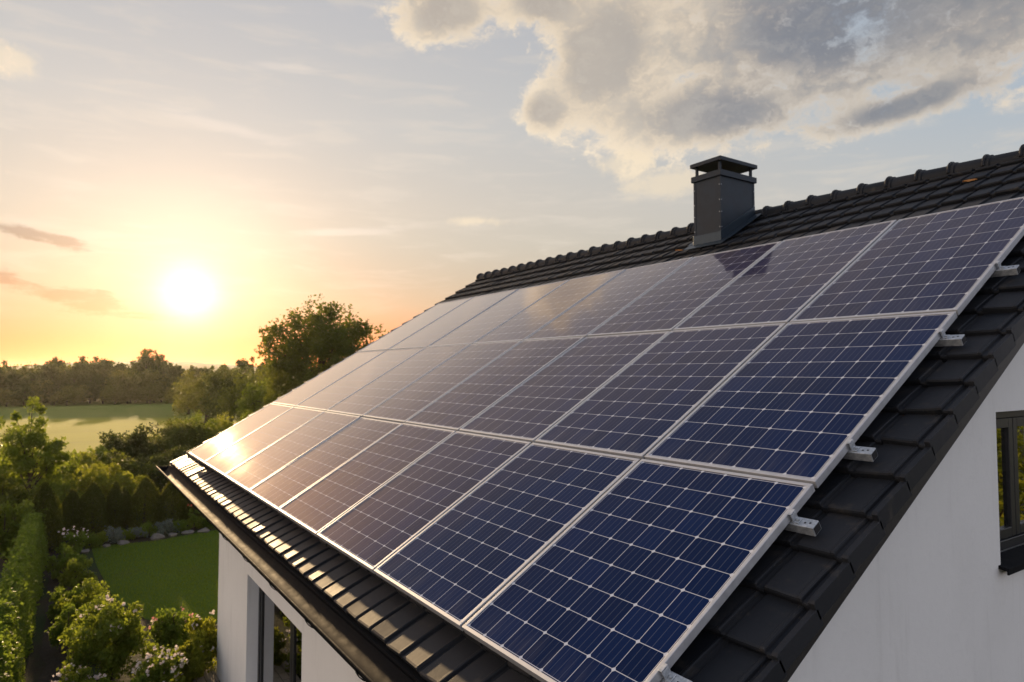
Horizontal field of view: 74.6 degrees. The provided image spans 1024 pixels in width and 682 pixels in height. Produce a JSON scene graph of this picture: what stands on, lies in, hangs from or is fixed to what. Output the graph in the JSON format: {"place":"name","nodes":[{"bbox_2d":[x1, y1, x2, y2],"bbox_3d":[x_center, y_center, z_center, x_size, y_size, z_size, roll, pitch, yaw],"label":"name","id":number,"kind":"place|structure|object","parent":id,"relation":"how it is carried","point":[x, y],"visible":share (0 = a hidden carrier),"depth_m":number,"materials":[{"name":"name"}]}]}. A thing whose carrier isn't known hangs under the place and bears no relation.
{"place":"outdoors","nodes":[
{"label":"outdoors","id":0,"kind":"place"},
{"bbox_2d":[38,547,68,681],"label":"path","id":1,"kind":"structure","parent":0,"point":[53,657],"depth_m":11.94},
{"bbox_2d":[0,398,217,681],"bbox_3d":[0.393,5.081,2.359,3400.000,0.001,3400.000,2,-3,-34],"label":"ground","id":2,"kind":"structure","parent":0,"point":[35,665],"depth_m":13.40,"materials":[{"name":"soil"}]},
{"bbox_2d":[0,365,26,404],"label":"tree","id":3,"kind":"object","parent":2,"relation":"on","point":[12,378],"visible":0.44,"depth_m":101.18,"materials":[{"name":"green plant"}]},
{"bbox_2d":[2,361,35,377],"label":"tree","id":4,"kind":"object","parent":2,"relation":"on","point":[24,368],"visible":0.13,"depth_m":111.56,"materials":[{"name":"green plant"}]},
{"bbox_2d":[0,474,45,525],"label":"shrub","id":5,"kind":"object","parent":2,"relation":"on","point":[12,492],"visible":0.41,"depth_m":19.87,"materials":[{"name":"green plant"}]},
{"bbox_2d":[0,497,46,559],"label":"shrub","id":6,"kind":"object","parent":2,"relation":"on","point":[9,529],"visible":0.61,"depth_m":17.86,"materials":[{"name":"green plant"}]},
{"bbox_2d":[0,500,49,681],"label":"clipped hedge","id":7,"kind":"object","parent":2,"relation":"on","point":[21,580],"visible":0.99,"depth_m":12.29,"materials":[{"name":"green plant"}]},
{"bbox_2d":[10,369,46,393],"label":"tree","id":8,"kind":"object","parent":2,"relation":"on","point":[31,377],"visible":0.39,"depth_m":101.04,"materials":[{"name":"green plant"}]},
{"bbox_2d":[0,396,80,502],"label":"young tree","id":9,"kind":"object","parent":2,"relation":"on","point":[20,458],"visible":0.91,"depth_m":21.24,"materials":[{"name":"green plant"}]},
{"bbox_2d":[22,482,64,552],"bbox_3d":[-12.963,4.816,18.611,1.092,2.024,1.058,2,-3,-34],"label":"thuja","id":10,"kind":"object","parent":2,"relation":"on","point":[46,496],"visible":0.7,"depth_m":18.47,"materials":[{"name":"green plant"}]},
{"bbox_2d":[42,362,65,381],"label":"tree","id":11,"kind":"object","parent":2,"relation":"on","point":[52,373],"visible":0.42,"depth_m":109.82,"materials":[{"name":"green plant"}]},
{"bbox_2d":[35,474,83,526],"bbox_3d":[-14.732,5.155,21.948,1.727,1.753,1.973,-1,-3,22],"label":"shrub","id":12,"kind":"object","parent":2,"relation":"on","point":[63,486],"visible":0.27,"depth_m":21.58,"materials":[{"name":"green plant"}]},
{"bbox_2d":[31,456,87,487],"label":"bush","id":13,"kind":"object","parent":2,"relation":"on","point":[70,469],"visible":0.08,"depth_m":23.86,"materials":[{"name":"green plant"}]},
{"bbox_2d":[46,584,84,621],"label":"garden shrub","id":14,"kind":"object","parent":2,"relation":"on","point":[52,611],"visible":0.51,"depth_m":13.51,"materials":[{"name":"green plant"}]},
{"bbox_2d":[44,602,88,649],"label":"garden shrub","id":15,"kind":"object","parent":2,"relation":"on","point":[56,629],"visible":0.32,"depth_m":11.95,"materials":[{"name":"green plant"}]},
{"bbox_2d":[45,544,92,579],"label":"garden shrub","id":16,"kind":"object","parent":2,"relation":"on","point":[61,565],"visible":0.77,"depth_m":15.93,"materials":[{"name":"green plant"}]},
{"bbox_2d":[55,488,85,536],"bbox_3d":[-13.289,5.169,20.264,0.789,1.492,0.802,2,-3,-34],"label":"thuja","id":17,"kind":"object","parent":2,"relation":"on","point":[70,504],"visible":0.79,"depth_m":20.10,"materials":[{"name":"green plant"}]},
{"bbox_2d":[54,526,88,560],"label":"garden shrub","id":18,"kind":"object","parent":2,"relation":"on","point":[77,542],"visible":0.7,"depth_m":17.48,"materials":[{"name":"green plant"}]},
{"bbox_2d":[55,558,97,592],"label":"garden shrub","id":19,"kind":"object","parent":2,"relation":"on","point":[74,569],"visible":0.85,"depth_m":15.03,"materials":[{"name":"green plant"}]},
{"bbox_2d":[64,359,90,384],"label":"tree","id":20,"kind":"object","parent":2,"relation":"on","point":[76,366],"visible":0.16,"depth_m":111.45,"materials":[{"name":"green plant"}]},
{"bbox_2d":[51,663,106,681],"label":"flowering shrub","id":21,"kind":"object","parent":2,"relation":"on","point":[80,674],"visible":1,"depth_m":9.31,"materials":[{"name":"green plant"}]},
{"bbox_2d":[53,577,109,620],"bbox_3d":[-8.358,5.121,13.118,0.985,1.011,0.956,2,-3,-34],"label":"garden shrub","id":22,"kind":"object","parent":2,"relation":"on","point":[78,601],"visible":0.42,"depth_m":13.07,"materials":[{"name":"green plant"}]},
{"bbox_2d":[64,450,99,489],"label":"bush","id":23,"kind":"object","parent":2,"relation":"on","point":[87,458],"visible":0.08,"depth_m":25.87,"materials":[{"name":"green plant"}]},
{"bbox_2d":[58,460,113,516],"bbox_3d":[-14.479,5.057,22.583,2.569,2.021,2.183,2,-3,-34],"label":"shrub","id":24,"kind":"object","parent":2,"relation":"on","point":[85,480],"visible":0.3,"depth_m":22.68,"materials":[{"name":"green plant"}]},
{"bbox_2d":[74,480,108,535],"bbox_3d":[-12.775,5.065,20.430,0.987,1.694,1.014,2,-3,-34],"label":"thuja","id":25,"kind":"object","parent":2,"relation":"on","point":[92,495],"visible":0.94,"depth_m":20.27,"materials":[{"name":"green plant"}]},
{"bbox_2d":[84,530,102,548],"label":"border plant","id":26,"kind":"object","parent":2,"relation":"on","point":[92,541],"visible":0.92,"depth_m":18.96,"materials":[{"name":"green plant"}]},
{"bbox_2d":[71,592,118,659],"bbox_3d":[-7.239,5.022,11.846,0.922,1.095,1.104,2,-3,-34],"label":"garden shrub","id":27,"kind":"object","parent":2,"relation":"on","point":[91,608],"visible":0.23,"depth_m":11.62,"materials":[{"name":"green plant"}]},
{"bbox_2d":[77,444,113,468],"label":"bush","id":28,"kind":"object","parent":2,"relation":"on","point":[99,452],"visible":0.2,"depth_m":27.73,"materials":[{"name":"green plant"}]},
{"bbox_2d":[91,356,119,375],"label":"tree","id":29,"kind":"object","parent":2,"relation":"on","point":[104,363],"visible":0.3,"depth_m":112.72,"materials":[{"name":"green plant"}]},
{"bbox_2d":[56,594,158,681],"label":"flowering shrub","id":30,"kind":"object","parent":2,"relation":"on","point":[113,642],"visible":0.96,"depth_m":10.49,"materials":[{"name":"green plant"}]},
{"bbox_2d":[92,462,134,497],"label":"shrub","id":31,"kind":"object","parent":2,"relation":"on","point":[115,467],"visible":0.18,"depth_m":23.84,"materials":[{"name":"green plant"}]},
{"bbox_2d":[104,525,125,542],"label":"border plant","id":32,"kind":"object","parent":2,"relation":"on","point":[116,534],"visible":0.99,"depth_m":19.50,"materials":[{"name":"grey plant"}]},
{"bbox_2d":[106,480,126,530],"bbox_3d":[-12.386,5.145,21.006,0.674,1.628,0.645,2,-3,-34],"label":"thuja","id":33,"kind":"object","parent":2,"relation":"on","point":[115,503],"visible":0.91,"depth_m":20.90,"materials":[{"name":"green plant"}]},
{"bbox_2d":[97,429,138,461],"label":"bush","id":34,"kind":"object","parent":2,"relation":"on","point":[116,442],"visible":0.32,"depth_m":30.72,"materials":[{"name":"green plant"}]},
{"bbox_2d":[106,472,144,513],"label":"shrub","id":35,"kind":"object","parent":2,"relation":"on","point":[130,485],"visible":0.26,"depth_m":23.27,"materials":[{"name":"green plant"}]},
{"bbox_2d":[118,485,134,524],"bbox_3d":[-12.581,5.335,21.806,0.745,1.329,0.739,2,-3,-34],"label":"thuja","id":36,"kind":"object","parent":2,"relation":"on","point":[126,495],"visible":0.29,"depth_m":21.77,"materials":[{"name":"green plant"}]},
{"bbox_2d":[106,367,147,402],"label":"tree","id":37,"kind":"object","parent":2,"relation":"on","point":[132,381],"visible":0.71,"depth_m":105.30,"materials":[{"name":"green plant"}]},
{"bbox_2d":[102,448,160,496],"bbox_3d":[-15.307,5.255,26.568,2.516,1.980,2.391,2,-3,-34],"label":"bush","id":38,"kind":"object","parent":2,"relation":"on","point":[126,465],"visible":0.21,"depth_m":26.64,"materials":[{"name":"green plant"}]},
{"bbox_2d":[107,422,164,462],"bbox_3d":[-18.067,5.189,32.202,2.708,2.634,2.444,-2,-3,39],"label":"bush","id":39,"kind":"object","parent":2,"relation":"on","point":[144,445],"visible":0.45,"depth_m":31.87,"materials":[{"name":"green plant"}]},
{"bbox_2d":[126,475,165,527],"bbox_3d":[-11.723,5.116,21.457,1.079,1.690,1.114,-2,-3,39],"label":"thuja","id":40,"kind":"object","parent":2,"relation":"on","point":[142,489],"visible":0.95,"depth_m":21.23,"materials":[{"name":"green plant"}]},
{"bbox_2d":[126,348,166,377],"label":"tree","id":41,"kind":"object","parent":2,"relation":"on","point":[146,361],"visible":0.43,"depth_m":115.03,"materials":[{"name":"green plant"}]},
{"bbox_2d":[139,520,157,536],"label":"border plant","id":42,"kind":"object","parent":2,"relation":"on","point":[148,527],"visible":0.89,"depth_m":20.30,"materials":[{"name":"green plant"}]},
{"bbox_2d":[132,451,173,489],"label":"bush","id":43,"kind":"object","parent":2,"relation":"on","point":[159,459],"visible":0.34,"depth_m":27.64,"materials":[{"name":"green plant"}]},
{"bbox_2d":[137,367,175,401],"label":"tree","id":44,"kind":"object","parent":2,"relation":"on","point":[149,378],"visible":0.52,"depth_m":108.50,"materials":[{"name":"green plant"}]},
{"bbox_2d":[131,644,187,681],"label":"flowering shrub","id":45,"kind":"object","parent":2,"relation":"on","point":[158,666],"visible":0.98,"depth_m":9.87,"materials":[{"name":"green plant"}]},
{"bbox_2d":[152,519,180,533],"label":"border plant","id":46,"kind":"object","parent":2,"relation":"on","point":[169,522],"visible":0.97,"depth_m":20.55,"materials":[{"name":"green plant"}]},
{"bbox_2d":[148,427,187,453],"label":"bush","id":47,"kind":"object","parent":2,"relation":"on","point":[166,443],"visible":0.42,"depth_m":34.26,"materials":[{"name":"green plant"}]},
{"bbox_2d":[147,606,197,653],"bbox_3d":[-6.033,5.163,11.885,0.840,0.815,0.940,-1,-3,12],"label":"flowering shrub","id":48,"kind":"object","parent":2,"relation":"on","point":[171,632],"visible":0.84,"depth_m":11.83,"materials":[{"name":"green plant"}]},
{"bbox_2d":[153,482,192,526],"bbox_3d":[-11.108,5.240,22.027,1.287,1.514,1.244,2,-3,-34],"label":"thuja","id":49,"kind":"object","parent":2,"relation":"on","point":[176,499],"visible":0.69,"depth_m":21.70,"materials":[{"name":"green plant"}]},
{"bbox_2d":[163,444,190,484],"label":"bush","id":50,"kind":"object","parent":2,"relation":"on","point":[180,452],"visible":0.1,"depth_m":29.40,"materials":[{"name":"green plant"}]},
{"bbox_2d":[150,413,209,450],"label":"bush","id":51,"kind":"object","parent":2,"relation":"on","point":[189,432],"visible":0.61,"depth_m":35.56,"materials":[{"name":"green plant"}]},
{"bbox_2d":[184,409,228,447],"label":"bush","id":52,"kind":"object","parent":2,"relation":"on","point":[214,421],"visible":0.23,"depth_m":36.67,"materials":[{"name":"green plant"}]},
{"bbox_2d":[206,412,234,438],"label":"bush","id":53,"kind":"object","parent":2,"relation":"on","point":[222,423],"visible":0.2,"depth_m":37.37,"materials":[{"name":"green plant"}]},
{"bbox_2d":[235,356,258,379],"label":"tree","id":54,"kind":"object","parent":2,"relation":"on","point":[239,364],"visible":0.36,"depth_m":114.23,"materials":[{"name":"green plant"}]},
{"bbox_2d":[254,293,389,408],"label":"broad tree","id":55,"kind":"object","parent":2,"relation":"on","point":[320,337],"visible":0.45,"depth_m":42.33,"materials":[{"name":"green plant"}]},
{"bbox_2d":[156,144,1023,681],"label":"house","id":56,"kind":"structure","parent":2,"relation":"on","point":[906,564],"depth_m":4.03,"materials":[{"name":"paint"}]},
{"bbox_2d":[257,587,301,681],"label":"terrace door","id":57,"kind":"structure","parent":56,"relation":"in","point":[279,640],"depth_m":8.76,"materials":[{"name":"black glass"}]},
{"bbox_2d":[658,663,691,681],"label":"mounting rail","id":58,"kind":"object","parent":56,"relation":"attached to","point":[668,675],"visible":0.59,"depth_m":2.67,"materials":[{"name":"silver metal"}]},
{"bbox_2d":[188,403,292,462],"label":"solar panel","id":59,"kind":"object","parent":58,"relation":"attached to","point":[215,445],"visible":0.79,"depth_m":10.84,"materials":[{"name":"glass"}]},
{"bbox_2d":[204,407,323,476],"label":"solar panel","id":60,"kind":"object","parent":58,"relation":"attached to","point":[245,448],"visible":0.81,"depth_m":9.61,"materials":[{"name":"glass"}]},
{"bbox_2d":[224,411,360,492],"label":"solar panel","id":61,"kind":"object","parent":58,"relation":"attached to","point":[264,464],"visible":0.88,"depth_m":8.41,"materials":[{"name":"glass"}]},
{"bbox_2d":[249,417,401,511],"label":"solar panel","id":62,"kind":"object","parent":58,"relation":"attached to","point":[276,491],"visible":0.84,"depth_m":7.34,"materials":[{"name":"glass"}]},
{"bbox_2d":[278,423,455,536],"bbox_3d":[-1.386,1.251,6.399,1.524,0.044,1.169,-34,16,-30],"label":"solar panel","id":63,"kind":"object","parent":58,"relation":"attached to","point":[325,501],"visible":0.81,"depth_m":6.32,"materials":[{"name":"glass"}]},
{"bbox_2d":[317,431,531,573],"bbox_3d":[-0.718,1.206,5.402,1.524,0.042,1.192,-34,16,-30],"label":"solar panel","id":64,"kind":"object","parent":58,"relation":"attached to","point":[381,525],"visible":0.81,"depth_m":5.31,"materials":[{"name":"glass"}]},
{"bbox_2d":[374,443,639,630],"bbox_3d":[-0.047,1.161,4.400,1.524,0.044,1.174,-34,16,-30],"label":"solar panel","id":65,"kind":"object","parent":58,"relation":"attached to","point":[462,562],"visible":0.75,"depth_m":4.29,"materials":[{"name":"glass"}]},
{"bbox_2d":[462,459,814,681],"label":"solar panel","id":66,"kind":"object","parent":58,"relation":"attached to","point":[639,570],"visible":1,"depth_m":3.29,"materials":[{"name":"glass"}]},
{"bbox_2d":[784,509,821,535],"bbox_3d":[-1.426,1.030,7.415,0.200,0.126,10.325,-34,16,-30],"label":"mounting rail","id":67,"kind":"object","parent":56,"relation":"attached to","point":[806,526],"visible":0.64,"depth_m":3.15,"materials":[{"name":"silver metal"}]},
{"bbox_2d":[842,439,877,461],"bbox_3d":[-1.001,0.740,7.713,0.200,0.126,10.325,-34,16,-30],"label":"mounting rail","id":68,"kind":"object","parent":56,"relation":"attached to","point":[860,453],"visible":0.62,"depth_m":3.45,"materials":[{"name":"silver metal"}]},
{"bbox_2d":[272,350,385,406],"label":"solar panel","id":69,"kind":"object","parent":68,"relation":"attached to","point":[318,383],"visible":0.76,"depth_m":11.68,"materials":[{"name":"glass"}]},
{"bbox_2d":[296,347,424,410],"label":"solar panel","id":70,"kind":"object","parent":68,"relation":"attached to","point":[344,387],"visible":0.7,"depth_m":10.46,"materials":[{"name":"glass"}]},
{"bbox_2d":[326,344,469,416],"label":"solar panel","id":71,"kind":"object","parent":68,"relation":"attached to","point":[362,401],"visible":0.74,"depth_m":9.26,"materials":[{"name":"glass"}]},
{"bbox_2d":[363,341,520,422],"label":"solar panel","id":72,"kind":"object","parent":68,"relation":"attached to","point":[425,391],"visible":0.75,"depth_m":8.18,"materials":[{"name":"glass"}]},
{"bbox_2d":[405,337,584,430],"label":"solar panel","id":73,"kind":"object","parent":68,"relation":"attached to","point":[468,400],"visible":0.78,"depth_m":7.17,"materials":[{"name":"glass"}]},
{"bbox_2d":[459,331,669,442],"bbox_3d":[0.487,0.388,6.245,1.799,0.042,1.192,-34,16,-30],"label":"solar panel","id":74,"kind":"object","parent":68,"relation":"attached to","point":[533,408],"visible":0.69,"depth_m":6.16,"materials":[{"name":"glass"}]},
{"bbox_2d":[535,323,785,459],"bbox_3d":[1.155,0.339,5.244,1.799,0.042,1.174,-34,16,-30],"label":"solar panel","id":75,"kind":"object","parent":68,"relation":"attached to","point":[646,402],"visible":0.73,"depth_m":5.14,"materials":[{"name":"glass"}]},
{"bbox_2d":[644,311,956,487],"bbox_3d":[1.819,0.293,4.251,1.799,0.044,1.171,-34,16,-30],"label":"solar panel","id":76,"kind":"object","parent":68,"relation":"attached to","point":[804,401],"visible":0.93,"depth_m":4.12,"materials":[{"name":"glass"}]},
{"bbox_2d":[933,329,966,346],"bbox_3d":[-0.146,0.158,8.312,0.200,0.126,10.325,-34,16,-30],"label":"mounting rail","id":77,"kind":"object","parent":56,"relation":"attached to","point":[952,340],"visible":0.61,"depth_m":4.04,"materials":[{"name":"silver metal"}]},
{"bbox_2d":[989,261,1020,277],"bbox_3d":[0.544,-0.313,8.795,0.200,0.126,10.325,-34,16,-30],"label":"mounting rail","id":78,"kind":"object","parent":56,"relation":"attached to","point":[1000,270],"visible":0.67,"depth_m":4.53,"materials":[{"name":"silver metal"}]},
{"bbox_2d":[358,297,471,351],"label":"solar panel","id":79,"kind":"object","parent":78,"relation":"attached to","point":[410,327],"visible":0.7,"depth_m":12.65,"materials":[{"name":"glass"}]},
{"bbox_2d":[388,289,517,349],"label":"solar panel","id":80,"kind":"object","parent":78,"relation":"attached to","point":[446,323],"visible":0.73,"depth_m":11.41,"materials":[{"name":"glass"}]},
{"bbox_2d":[524,257,692,339],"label":"solar panel","id":81,"kind":"object","parent":78,"relation":"attached to","point":[594,310],"visible":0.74,"depth_m":8.13,"materials":[{"name":"glass"}]},
{"bbox_2d":[673,220,896,330],"bbox_3d":[2.523,-0.595,6.202,1.984,0.042,1.174,-34,16,-30],"label":"solar panel","id":82,"kind":"object","parent":78,"relation":"attached to","point":[786,281],"visible":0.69,"depth_m":6.11,"materials":[{"name":"glass"}]},
{"bbox_2d":[790,197,1023,321],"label":"solar panel","id":83,"kind":"object","parent":78,"relation":"attached to","point":[943,261],"visible":0.83,"depth_m":5.09,"materials":[{"name":"glass"}]},
{"bbox_2d":[996,410,1023,575],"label":"window","id":84,"kind":"structure","parent":56,"relation":"in","point":[1009,424],"depth_m":4.61,"materials":[{"name":"black"}]},
{"bbox_3d":[1.220,-0.774,9.269,0.200,0.126,10.325,-34,16,-30],"label":"mounting rail","id":85,"kind":"object","parent":56,"relation":"attached to","visible":0},
{"bbox_2d":[428,280,567,346],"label":"solar panel","id":86,"kind":"object","parent":85,"relation":"attached to","point":[485,322],"visible":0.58,"depth_m":10.23,"materials":[{"name":"glass"}]},
{"bbox_2d":[473,269,624,343],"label":"solar panel","id":87,"kind":"object","parent":85,"relation":"attached to","point":[528,321],"visible":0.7,"depth_m":9.15,"materials":[{"name":"glass"}]},
{"bbox_2d":[587,241,781,336],"bbox_3d":[1.854,-0.548,7.203,1.984,0.042,1.192,-34,16,-30],"label":"solar panel","id":88,"kind":"object","parent":85,"relation":"attached to","point":[674,299],"visible":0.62,"depth_m":7.12,"materials":[{"name":"glass"}]},
{"bbox_2d":[0,400,236,461],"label":"field","id":89,"kind":"structure","parent":0,"point":[79,425],"depth_m":71.67,"materials":[{"name":"green plant"}]},
{"bbox_2d":[7,386,41,405],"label":"tree","id":90,"kind":"object","parent":89,"relation":"on","point":[24,389],"visible":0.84,"depth_m":95.97,"materials":[{"name":"green plant"}]},
{"bbox_2d":[38,383,61,404],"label":"tree","id":91,"kind":"object","parent":89,"relation":"on","point":[53,388],"visible":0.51,"depth_m":100.36,"materials":[{"name":"green plant"}]},
{"bbox_2d":[60,383,92,402],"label":"tree","id":92,"kind":"object","parent":89,"relation":"on","point":[81,387],"visible":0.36,"depth_m":102.48,"materials":[{"name":"green plant"}]},
{"bbox_2d":[84,377,113,403],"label":"tree","id":93,"kind":"object","parent":89,"relation":"on","point":[101,383],"visible":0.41,"depth_m":103.81,"materials":[{"name":"green plant"}]},
{"bbox_2d":[96,385,131,403],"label":"tree","id":94,"kind":"object","parent":89,"relation":"on","point":[116,395],"visible":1,"depth_m":102.25,"materials":[{"name":"green plant"}]},
{"bbox_2d":[164,379,199,413],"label":"tree","id":95,"kind":"object","parent":89,"relation":"on","point":[169,398],"visible":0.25,"depth_m":78.08,"materials":[{"name":"green plant"}]},
{"bbox_2d":[171,368,238,422],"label":"tree","id":96,"kind":"object","parent":89,"relation":"on","point":[191,400],"visible":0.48,"depth_m":64.19,"materials":[{"name":"green plant"}]},
{"bbox_2d":[196,360,261,423],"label":"tree","id":97,"kind":"object","parent":89,"relation":"on","point":[214,381],"visible":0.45,"depth_m":58.19,"materials":[{"name":"green plant"}]},
{"bbox_2d":[214,369,264,420],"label":"tree","id":98,"kind":"object","parent":89,"relation":"on","point":[232,396],"visible":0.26,"depth_m":52.48,"materials":[{"name":"green plant"}]},
{"bbox_2d":[234,378,282,421],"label":"tree","id":99,"kind":"object","parent":89,"relation":"on","point":[247,401],"visible":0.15,"depth_m":47.64,"materials":[{"name":"green plant"}]},
{"bbox_2d":[5,361,256,375],"bbox_3d":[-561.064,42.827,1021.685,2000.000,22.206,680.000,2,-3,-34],"label":"hill","id":100,"kind":"structure","parent":0,"point":[185,365],"depth_m":890.41,"materials":[{"name":"green plant"}]},
{"bbox_2d":[91,530,218,625],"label":"lawn","id":101,"kind":"structure","parent":0,"point":[121,596],"depth_m":16.40,"materials":[{"name":"green plant"}]},
{"bbox_2d":[163,668,219,681],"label":"patio","id":102,"kind":"structure","parent":0,"point":[211,676],"depth_m":10.81,"materials":[{"name":"grey stone"}]},
{"bbox_2d":[172,637,213,681],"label":"round shrub","id":103,"kind":"object","parent":102,"relation":"on","point":[194,665],"visible":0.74,"depth_m":10.56,"materials":[{"name":"green plant"}]},
{"bbox_2d":[183,610,217,677],"bbox_3d":[-5.092,5.016,11.098,0.829,1.037,0.802,2,-3,-34],"label":"flowering shrub","id":104,"kind":"object","parent":102,"relation":"on","point":[206,632],"visible":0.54,"depth_m":11.06,"materials":[{"name":"green plant"}]},
{"bbox_2d":[0,0,1023,366],"label":"sky","id":105,"kind":"structure","parent":0,"point":[178,177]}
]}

